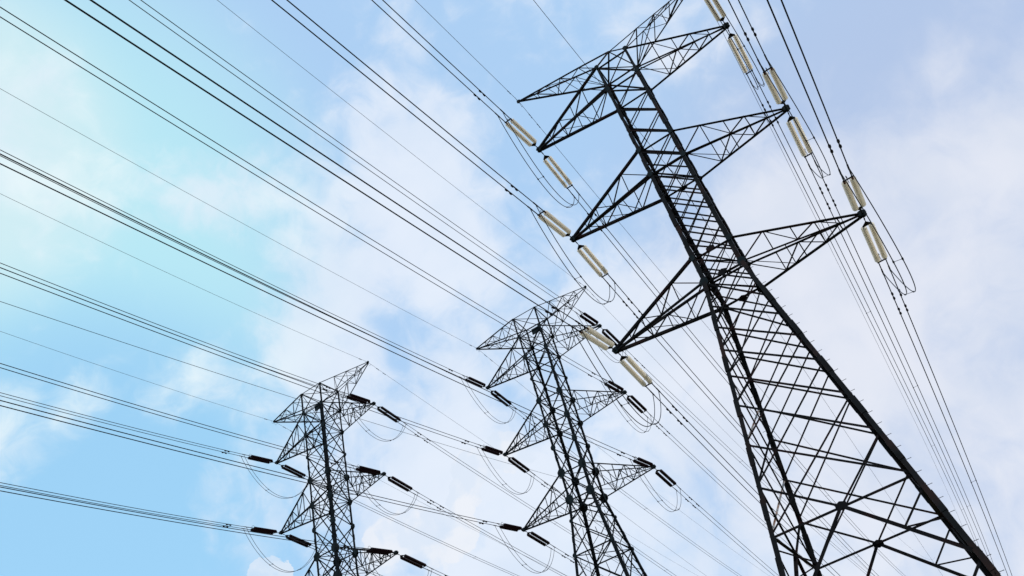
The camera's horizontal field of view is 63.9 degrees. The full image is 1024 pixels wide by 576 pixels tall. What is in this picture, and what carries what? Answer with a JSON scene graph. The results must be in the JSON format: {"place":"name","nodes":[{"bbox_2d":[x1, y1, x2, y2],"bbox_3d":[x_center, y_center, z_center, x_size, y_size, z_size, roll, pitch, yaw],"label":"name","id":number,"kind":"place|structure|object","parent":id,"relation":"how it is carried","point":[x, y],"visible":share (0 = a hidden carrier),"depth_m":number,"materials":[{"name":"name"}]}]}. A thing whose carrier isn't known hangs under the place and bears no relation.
{"place":"outdoors","nodes":[
{"label":"outdoors","id":0,"kind":"place"},
{"bbox_2d":[0,0,1023,575],"label":"sky","id":1,"kind":"structure","parent":0,"point":[923,100],"materials":[{"name":"blue"}]},
{"bbox_3d":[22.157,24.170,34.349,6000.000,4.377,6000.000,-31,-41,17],"label":"ground","id":2,"kind":"structure","parent":0,"visible":0},
{"bbox_2d":[273,361,398,575],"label":"lattice pylon","id":3,"kind":"object","parent":2,"relation":"on","point":[337,560],"visible":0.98,"depth_m":107.93,"materials":[{"name":"metal"}]},
{"bbox_2d":[0,331,272,423],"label":"earth wire","id":4,"kind":"object","parent":3,"relation":"attached to","point":[132,376],"visible":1,"depth_m":99.47,"materials":[{"name":"metal"}]},
{"bbox_2d":[6,196,367,363],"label":"earth wire","id":5,"kind":"object","parent":3,"relation":"attached to","point":[175,276],"visible":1,"depth_m":86.33,"materials":[{"name":"metal"}]},
{"bbox_2d":[243,454,274,463],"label":"insulator set","id":6,"kind":"object","parent":3,"relation":"attached to","point":[259,459],"visible":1,"depth_m":112.36,"materials":[{"name":"metal"}]},
{"bbox_2d":[0,392,244,456],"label":"twin conductor","id":7,"kind":"object","parent":6,"relation":"attached to","point":[120,424],"visible":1,"depth_m":94.46,"materials":[{"name":"metal"}]},
{"bbox_2d":[241,456,308,498],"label":"jumper loop","id":8,"kind":"object","parent":7,"relation":"hanging from","point":[271,491],"visible":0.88,"depth_m":110.87,"materials":[{"name":"metal"}]},
{"bbox_2d":[248,526,278,534],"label":"insulator set","id":9,"kind":"object","parent":3,"relation":"attached to","point":[263,530],"visible":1,"depth_m":105.80,"materials":[{"name":"metal"}]},
{"bbox_2d":[0,482,248,528],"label":"twin conductor","id":10,"kind":"object","parent":9,"relation":"attached to","point":[121,505],"visible":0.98,"depth_m":88.83,"materials":[{"name":"metal"}]},
{"bbox_2d":[244,527,317,572],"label":"jumper loop","id":11,"kind":"object","parent":10,"relation":"hanging from","point":[272,563],"visible":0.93,"depth_m":104.18,"materials":[{"name":"metal"}]},
{"bbox_2d":[279,464,308,478],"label":"insulator set","id":12,"kind":"object","parent":3,"relation":"attached to","point":[294,471],"visible":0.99,"depth_m":117.26,"materials":[{"name":"metal"}]},
{"bbox_2d":[312,479,517,575],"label":"twin conductor","id":13,"kind":"object","parent":12,"relation":"attached to","point":[418,530],"visible":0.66,"depth_m":135.61,"materials":[{"name":"metal"}]},
{"bbox_2d":[283,534,314,548],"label":"insulator set","id":14,"kind":"object","parent":3,"relation":"attached to","point":[301,542],"visible":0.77,"depth_m":110.61,"materials":[{"name":"metal"}]},
{"bbox_2d":[313,548,381,575],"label":"twin conductor","id":15,"kind":"object","parent":14,"relation":"attached to","point":[345,560],"visible":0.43,"depth_m":116.25,"materials":[{"name":"metal"}]},
{"bbox_2d":[343,393,371,403],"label":"insulator set","id":16,"kind":"object","parent":3,"relation":"attached to","point":[358,398],"visible":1,"depth_m":106.86,"materials":[{"name":"metal"}]},
{"bbox_2d":[1,263,344,394],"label":"twin conductor","id":17,"kind":"object","parent":16,"relation":"attached to","point":[186,335],"visible":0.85,"depth_m":84.73,"materials":[{"name":"metal"}]},
{"bbox_2d":[342,394,405,441],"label":"jumper loop","id":18,"kind":"object","parent":17,"relation":"hanging from","point":[369,430],"visible":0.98,"depth_m":105.14,"materials":[{"name":"metal"}]},
{"bbox_2d":[353,466,381,474],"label":"insulator set","id":19,"kind":"object","parent":3,"relation":"attached to","point":[363,469],"visible":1,"depth_m":100.25,"materials":[{"name":"metal"}]},
{"bbox_2d":[0,363,354,467],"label":"twin conductor","id":20,"kind":"object","parent":19,"relation":"attached to","point":[168,414],"visible":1,"depth_m":75.77,"materials":[{"name":"metal"}]},
{"bbox_2d":[350,467,417,514],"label":"jumper loop","id":21,"kind":"object","parent":20,"relation":"hanging from","point":[377,502],"visible":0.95,"depth_m":98.53,"materials":[{"name":"metal"}]},
{"bbox_2d":[362,546,394,554],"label":"insulator set","id":22,"kind":"object","parent":3,"relation":"attached to","point":[378,551],"visible":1,"depth_m":93.62,"materials":[{"name":"metal"}]},
{"bbox_2d":[0,487,365,550],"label":"twin conductor","id":23,"kind":"object","parent":22,"relation":"attached to","point":[174,518],"visible":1,"depth_m":69.99,"materials":[{"name":"metal"}]},
{"bbox_2d":[360,550,431,575],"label":"jumper loop","id":24,"kind":"object","parent":23,"relation":"hanging from","point":[375,569],"visible":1,"depth_m":91.17,"materials":[{"name":"metal"}]},
{"bbox_2d":[375,405,403,424],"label":"insulator set","id":25,"kind":"object","parent":3,"relation":"attached to","point":[388,411],"visible":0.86,"depth_m":111.55,"materials":[{"name":"metal"}]},
{"bbox_2d":[402,423,639,575],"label":"twin conductor","id":26,"kind":"object","parent":25,"relation":"attached to","point":[500,489],"visible":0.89,"depth_m":128.08,"materials":[{"name":"metal"}]},
{"bbox_2d":[385,475,416,492],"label":"insulator set","id":27,"kind":"object","parent":3,"relation":"attached to","point":[401,484],"visible":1,"depth_m":105.07,"materials":[{"name":"metal"}]},
{"bbox_2d":[413,492,566,575],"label":"twin conductor","id":28,"kind":"object","parent":27,"relation":"attached to","point":[482,529],"visible":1,"depth_m":116.38,"materials":[{"name":"metal"}]},
{"bbox_2d":[398,554,429,569],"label":"insulator set","id":29,"kind":"object","parent":3,"relation":"attached to","point":[413,561],"visible":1,"depth_m":98.47,"materials":[{"name":"metal"}]},
{"bbox_2d":[276,423,565,575],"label":"earth wire","id":30,"kind":"object","parent":3,"relation":"attached to","point":[427,505],"visible":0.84,"depth_m":143.39,"materials":[{"name":"metal"}]},
{"bbox_2d":[369,363,697,575],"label":"earth wire","id":31,"kind":"object","parent":3,"relation":"attached to","point":[506,456],"visible":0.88,"depth_m":131.30,"materials":[{"name":"metal"}]},
{"bbox_2d":[476,285,655,575],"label":"lattice pylon","id":32,"kind":"object","parent":2,"relation":"on","point":[590,490],"visible":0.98,"depth_m":102.18,"materials":[{"name":"metal"}]},
{"bbox_2d":[1,89,475,347],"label":"earth wire","id":33,"kind":"object","parent":32,"relation":"attached to","point":[219,210],"visible":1,"depth_m":79.50,"materials":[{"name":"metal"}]},
{"bbox_2d":[0,301,585,489],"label":"communication cable","id":34,"kind":"object","parent":32,"relation":"attached to","point":[258,386],"visible":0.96,"depth_m":57.59,"materials":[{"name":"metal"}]},
{"bbox_2d":[217,0,585,288],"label":"earth wire","id":35,"kind":"object","parent":32,"relation":"attached to","point":[386,133],"visible":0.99,"depth_m":77.50,"materials":[{"name":"metal"}]},
{"bbox_2d":[462,376,486,387],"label":"insulator set","id":36,"kind":"object","parent":32,"relation":"attached to","point":[479,384],"visible":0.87,"depth_m":110.43,"materials":[{"name":"brown ceramic"}]},
{"bbox_2d":[0,150,463,377],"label":"twin conductor","id":37,"kind":"object","parent":36,"relation":"attached to","point":[195,247],"visible":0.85,"depth_m":73.01,"materials":[{"name":"metal"}]},
{"bbox_2d":[480,446,504,455],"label":"insulator set","id":38,"kind":"object","parent":32,"relation":"attached to","point":[491,450],"visible":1,"depth_m":103.92,"materials":[{"name":"metal"}]},
{"bbox_2d":[0,267,481,447],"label":"twin conductor","id":39,"kind":"object","parent":38,"relation":"attached to","point":[217,350],"visible":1,"depth_m":68.50,"materials":[{"name":"metal"}]},
{"bbox_2d":[477,446,533,494],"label":"jumper loop","id":40,"kind":"object","parent":39,"relation":"hanging from","point":[501,478],"visible":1,"depth_m":102.10,"materials":[{"name":"metal"}]},
{"bbox_2d":[489,389,512,408],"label":"insulator set","id":41,"kind":"object","parent":32,"relation":"attached to","point":[498,398],"visible":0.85,"depth_m":115.06,"materials":[{"name":"metal"}]},
{"bbox_2d":[460,377,515,423],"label":"jumper loop","id":42,"kind":"object","parent":41,"relation":"hanging from","point":[485,409],"visible":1,"depth_m":108.55,"materials":[{"name":"metal"}]},
{"bbox_2d":[512,407,739,575],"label":"twin conductor","id":43,"kind":"object","parent":41,"relation":"attached to","point":[625,492],"visible":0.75,"depth_m":140.90,"materials":[{"name":"metal"}]},
{"bbox_2d":[498,522,522,531],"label":"insulator set","id":44,"kind":"object","parent":32,"relation":"attached to","point":[510,527],"visible":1,"depth_m":97.25,"materials":[{"name":"metal"}]},
{"bbox_2d":[0,400,498,525],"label":"twin conductor","id":45,"kind":"object","parent":44,"relation":"attached to","point":[225,459],"visible":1,"depth_m":62.42,"materials":[{"name":"metal"}]},
{"bbox_2d":[507,456,531,474],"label":"insulator set","id":46,"kind":"object","parent":32,"relation":"attached to","point":[517,462],"visible":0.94,"depth_m":108.45,"materials":[{"name":"metal"}]},
{"bbox_2d":[530,473,675,575],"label":"twin conductor","id":47,"kind":"object","parent":46,"relation":"attached to","point":[597,520],"visible":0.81,"depth_m":121.29,"materials":[{"name":"metal"}]},
{"bbox_2d":[525,531,552,547],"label":"insulator set","id":48,"kind":"object","parent":32,"relation":"attached to","point":[546,543],"visible":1,"depth_m":102.05,"materials":[{"name":"metal"}]},
{"bbox_2d":[550,546,602,575],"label":"twin conductor","id":49,"kind":"object","parent":48,"relation":"attached to","point":[571,560],"visible":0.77,"depth_m":106.52,"materials":[{"name":"metal"}]},
{"bbox_2d":[495,524,553,572],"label":"jumper loop","id":50,"kind":"object","parent":49,"relation":"hanging from","point":[521,559],"visible":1,"depth_m":95.47,"materials":[{"name":"metal"}]},
{"bbox_2d":[578,312,598,325],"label":"insulator set","id":51,"kind":"object","parent":32,"relation":"attached to","point":[590,318],"visible":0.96,"depth_m":105.48,"materials":[{"name":"metal"}]},
{"bbox_2d":[129,0,580,313],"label":"twin conductor","id":52,"kind":"object","parent":51,"relation":"attached to","point":[336,140],"visible":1,"depth_m":66.98,"materials":[{"name":"metal"}]},
{"bbox_2d":[576,312,625,362],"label":"jumper loop","id":53,"kind":"object","parent":52,"relation":"hanging from","point":[598,346],"visible":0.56,"depth_m":103.90,"materials":[{"name":"metal"}]},
{"bbox_2d":[602,329,619,345],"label":"insulator set","id":54,"kind":"object","parent":32,"relation":"attached to","point":[611,335],"visible":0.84,"depth_m":109.75,"materials":[{"name":"metal"}]},
{"bbox_2d":[623,351,870,575],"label":"twin conductor","id":55,"kind":"object","parent":54,"relation":"attached to","point":[726,445],"visible":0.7,"depth_m":130.92,"materials":[{"name":"metal"}]},
{"bbox_2d":[602,380,623,392],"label":"insulator set","id":56,"kind":"object","parent":32,"relation":"attached to","point":[614,388],"visible":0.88,"depth_m":98.89,"materials":[{"name":"metal"}]},
{"bbox_2d":[0,7,605,381],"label":"twin conductor","id":57,"kind":"object","parent":56,"relation":"attached to","point":[266,174],"visible":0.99,"depth_m":53.82,"materials":[{"name":"metal"}]},
{"bbox_2d":[601,379,650,432],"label":"jumper loop","id":58,"kind":"object","parent":57,"relation":"hanging from","point":[625,412],"visible":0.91,"depth_m":96.78,"materials":[{"name":"metal"}]},
{"bbox_2d":[479,350,764,572],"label":"earth wire","id":59,"kind":"object","parent":32,"relation":"attached to","point":[606,453],"visible":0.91,"depth_m":142.00,"materials":[{"name":"metal"}]},
{"bbox_2d":[626,394,648,415],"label":"insulator set","id":60,"kind":"object","parent":32,"relation":"attached to","point":[637,402],"visible":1,"depth_m":103.41,"materials":[{"name":"metal"}]},
{"bbox_2d":[646,414,823,575],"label":"twin conductor","id":61,"kind":"object","parent":60,"relation":"attached to","point":[710,476],"visible":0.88,"depth_m":117.34,"materials":[{"name":"metal"}]},
{"bbox_2d":[631,456,652,467],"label":"insulator set","id":62,"kind":"object","parent":32,"relation":"attached to","point":[646,462],"visible":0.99,"depth_m":92.22,"materials":[{"name":"metal"}]},
{"bbox_2d":[0,153,634,459],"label":"twin conductor","id":63,"kind":"object","parent":62,"relation":"attached to","point":[274,289],"visible":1,"depth_m":47.45,"materials":[{"name":"metal"}]},
{"bbox_2d":[630,458,680,511],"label":"jumper loop","id":64,"kind":"object","parent":63,"relation":"hanging from","point":[654,490],"visible":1,"depth_m":90.19,"materials":[{"name":"metal"}]},
{"bbox_2d":[655,468,675,488],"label":"insulator set","id":65,"kind":"object","parent":32,"relation":"attached to","point":[666,481],"visible":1,"depth_m":96.88,"materials":[{"name":"metal"}]},
{"bbox_2d":[675,487,778,575],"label":"twin conductor","id":66,"kind":"object","parent":65,"relation":"attached to","point":[722,526],"visible":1,"depth_m":107.03,"materials":[{"name":"metal"}]},
{"bbox_2d":[587,289,872,574],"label":"earth wire","id":67,"kind":"object","parent":32,"relation":"attached to","point":[699,405],"visible":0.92,"depth_m":134.09,"materials":[{"name":"metal"}]},
{"bbox_2d":[516,0,1003,575],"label":"lattice pylon","id":68,"kind":"object","parent":2,"relation":"on","point":[978,556],"visible":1,"depth_m":53.41,"materials":[{"name":"metal"}]},
{"bbox_2d":[415,0,517,100],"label":"earth wire","id":69,"kind":"object","parent":68,"relation":"attached to","point":[467,51],"visible":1,"depth_m":68.39,"materials":[{"name":"metal"}]},
{"bbox_2d":[500,114,538,148],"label":"insulator set","id":70,"kind":"object","parent":68,"relation":"attached to","point":[524,132],"visible":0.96,"depth_m":68.08,"materials":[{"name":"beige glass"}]},
{"bbox_2d":[372,0,504,117],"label":"twin conductor","id":71,"kind":"object","parent":70,"relation":"attached to","point":[480,91],"visible":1,"depth_m":58.97,"materials":[{"name":"metal"}]},
{"bbox_2d":[533,206,572,238],"bbox_3d":[3.093,-4.917,61.427,0.880,0.561,6.308,-32,-33,18],"label":"insulator set","id":72,"kind":"object","parent":68,"relation":"attached to","point":[557,222],"visible":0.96,"depth_m":61.32,"materials":[{"name":"ceramic"}]},
{"bbox_2d":[271,0,537,210],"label":"twin conductor","id":73,"kind":"object","parent":72,"relation":"attached to","point":[512,186],"visible":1,"depth_m":46.61,"materials":[{"name":"metal"}]},
{"bbox_2d":[541,152,576,193],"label":"insulator set","id":74,"kind":"object","parent":68,"relation":"attached to","point":[556,174],"visible":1,"depth_m":72.69,"materials":[{"name":"ceramic"}]},
{"bbox_2d":[572,191,901,572],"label":"twin conductor","id":75,"kind":"object","parent":74,"relation":"attached to","point":[699,342],"visible":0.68,"depth_m":92.60,"materials":[{"name":"metal"}]},
{"bbox_2d":[497,113,578,207],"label":"jumper loop","id":76,"kind":"object","parent":75,"relation":"hanging from","point":[536,166],"visible":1,"depth_m":65.59,"materials":[{"name":"metal"}]},
{"bbox_2d":[574,324,614,350],"bbox_3d":[5.564,3.248,54.658,0.880,0.561,6.308,-32,-33,18],"label":"insulator set","id":77,"kind":"object","parent":68,"relation":"attached to","point":[599,336],"visible":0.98,"depth_m":54.48,"materials":[{"name":"ceramic"}]},
{"bbox_2d":[64,0,580,327],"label":"twin conductor","id":78,"kind":"object","parent":77,"relation":"attached to","point":[164,64],"visible":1,"depth_m":32.53,"materials":[{"name":"metal"}]},
{"bbox_2d":[576,242,612,282],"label":"insulator set","id":79,"kind":"object","parent":68,"relation":"attached to","point":[593,258],"visible":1,"depth_m":66.01,"materials":[{"name":"ceramic"}]},
{"bbox_2d":[530,205,614,304],"bbox_3d":[5.446,-1.302,62.059,0.622,5.162,12.955,-31,-41,17],"label":"jumper loop","id":80,"kind":"object","parent":79,"relation":"hanging from","point":[608,301],"visible":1,"depth_m":58.86,"materials":[{"name":"metal"}]},
{"bbox_2d":[607,280,878,575],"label":"twin conductor","id":81,"kind":"object","parent":79,"relation":"attached to","point":[639,311],"visible":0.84,"depth_m":82.12,"materials":[{"name":"metal"}]},
{"bbox_2d":[533,0,679,176],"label":"communication cable","id":82,"kind":"object","parent":68,"relation":"attached to","point":[607,92],"visible":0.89,"depth_m":52.20,"materials":[{"name":"metal"}]},
{"bbox_2d":[618,353,656,391],"bbox_3d":[9.050,6.065,59.515,0.880,0.561,6.308,-31,-46,16],"label":"insulator set","id":83,"kind":"object","parent":68,"relation":"attached to","point":[638,369],"visible":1,"depth_m":59.18,"materials":[{"name":"ceramic"}]},
{"bbox_2d":[651,388,839,575],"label":"twin conductor","id":84,"kind":"object","parent":83,"relation":"attached to","point":[670,412],"visible":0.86,"depth_m":69.44,"materials":[{"name":"metal"}]},
{"bbox_2d":[571,323,660,426],"bbox_3d":[7.918,6.871,55.288,0.612,5.150,12.954,-31,-41,17],"label":"jumper loop","id":85,"kind":"object","parent":84,"relation":"hanging from","point":[651,424],"visible":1,"depth_m":52.08,"materials":[{"name":"metal"}]},
{"bbox_2d":[704,0,725,24],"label":"insulator set","id":86,"kind":"object","parent":68,"relation":"attached to","point":[718,9],"visible":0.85,"depth_m":63.51,"materials":[{"name":"ceramic"}]},
{"bbox_2d":[520,103,934,559],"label":"earth wire","id":87,"kind":"object","parent":68,"relation":"attached to","point":[666,278],"visible":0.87,"depth_m":93.05,"materials":[{"name":"metal"}]},
{"bbox_2d":[727,29,755,80],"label":"insulator set","id":88,"kind":"object","parent":68,"relation":"attached to","point":[737,54],"visible":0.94,"depth_m":67.42,"materials":[{"name":"ceramic"}]},
{"bbox_2d":[707,0,764,89],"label":"jumper loop","id":89,"kind":"object","parent":88,"relation":"hanging from","point":[739,48],"visible":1,"depth_m":60.59,"materials":[{"name":"metal"}]},
{"bbox_2d":[750,78,979,547],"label":"twin conductor","id":90,"kind":"object","parent":88,"relation":"attached to","point":[848,276],"visible":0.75,"depth_m":89.83,"materials":[{"name":"metal"}]},
{"bbox_2d":[760,61,787,107],"bbox_3d":[17.892,-13.919,56.041,0.880,0.561,6.308,-32,-33,18],"label":"insulator set","id":91,"kind":"object","parent":68,"relation":"attached to","point":[775,95],"visible":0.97,"depth_m":56.00,"materials":[{"name":"ceramic"}]},
{"bbox_2d":[728,0,766,64],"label":"twin conductor","id":92,"kind":"object","parent":91,"relation":"attached to","point":[745,34],"visible":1,"depth_m":50.73,"materials":[{"name":"metal"}]},
{"bbox_2d":[786,112,814,163],"bbox_3d":[21.363,-11.125,60.922,0.880,0.561,6.308,-31,-46,16],"label":"insulator set","id":93,"kind":"object","parent":68,"relation":"attached to","point":[803,152],"visible":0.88,"depth_m":60.68,"materials":[{"name":"ceramic"}]},
{"bbox_2d":[759,58,830,177],"bbox_3d":[20.242,-10.325,56.689,0.612,5.185,12.954,-31,-41,17],"label":"jumper loop","id":94,"kind":"object","parent":93,"relation":"hanging from","point":[795,121],"visible":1,"depth_m":53.40,"materials":[{"name":"metal"}]},
{"bbox_2d":[808,161,993,564],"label":"twin conductor","id":95,"kind":"object","parent":93,"relation":"attached to","point":[833,201],"visible":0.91,"depth_m":80.17,"materials":[{"name":"metal"}]},
{"bbox_2d":[677,179,942,575],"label":"communication cable","id":96,"kind":"object","parent":68,"relation":"attached to","point":[788,346],"visible":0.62,"depth_m":77.72,"materials":[{"name":"metal"}]},
{"bbox_2d":[717,21,961,524],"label":"earth wire","id":97,"kind":"object","parent":68,"relation":"attached to","point":[824,236],"visible":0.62,"depth_m":96.18,"materials":[{"name":"metal"}]},
{"bbox_2d":[841,170,865,212],"bbox_3d":[20.440,-5.782,49.235,0.880,0.561,6.308,-32,-33,18],"label":"insulator set","id":98,"kind":"object","parent":68,"relation":"attached to","point":[850,195],"visible":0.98,"depth_m":49.05,"materials":[{"name":"ceramic"}]},
{"bbox_2d":[766,0,848,174],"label":"twin conductor","id":99,"kind":"object","parent":98,"relation":"attached to","point":[839,144],"visible":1,"depth_m":39.20,"materials":[{"name":"metal"}]},
{"bbox_2d":[861,218,888,269],"bbox_3d":[23.886,-2.942,54.101,0.880,0.561,6.308,-30,-47,16],"label":"insulator set","id":100,"kind":"object","parent":68,"relation":"attached to","point":[872,248],"visible":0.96,"depth_m":53.85,"materials":[{"name":"ceramic"}]},
{"bbox_2d":[881,266,1011,574],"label":"twin conductor","id":101,"kind":"object","parent":100,"relation":"attached to","point":[905,305],"visible":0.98,"depth_m":68.66,"materials":[{"name":"metal"}]},
{"bbox_2d":[840,168,915,295],"bbox_3d":[22.786,-2.128,49.850,0.644,5.148,12.954,-31,-41,17],"label":"jumper loop","id":102,"kind":"object","parent":101,"relation":"hanging from","point":[902,281],"visible":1,"depth_m":46.62,"materials":[{"name":"metal"}]}
]}

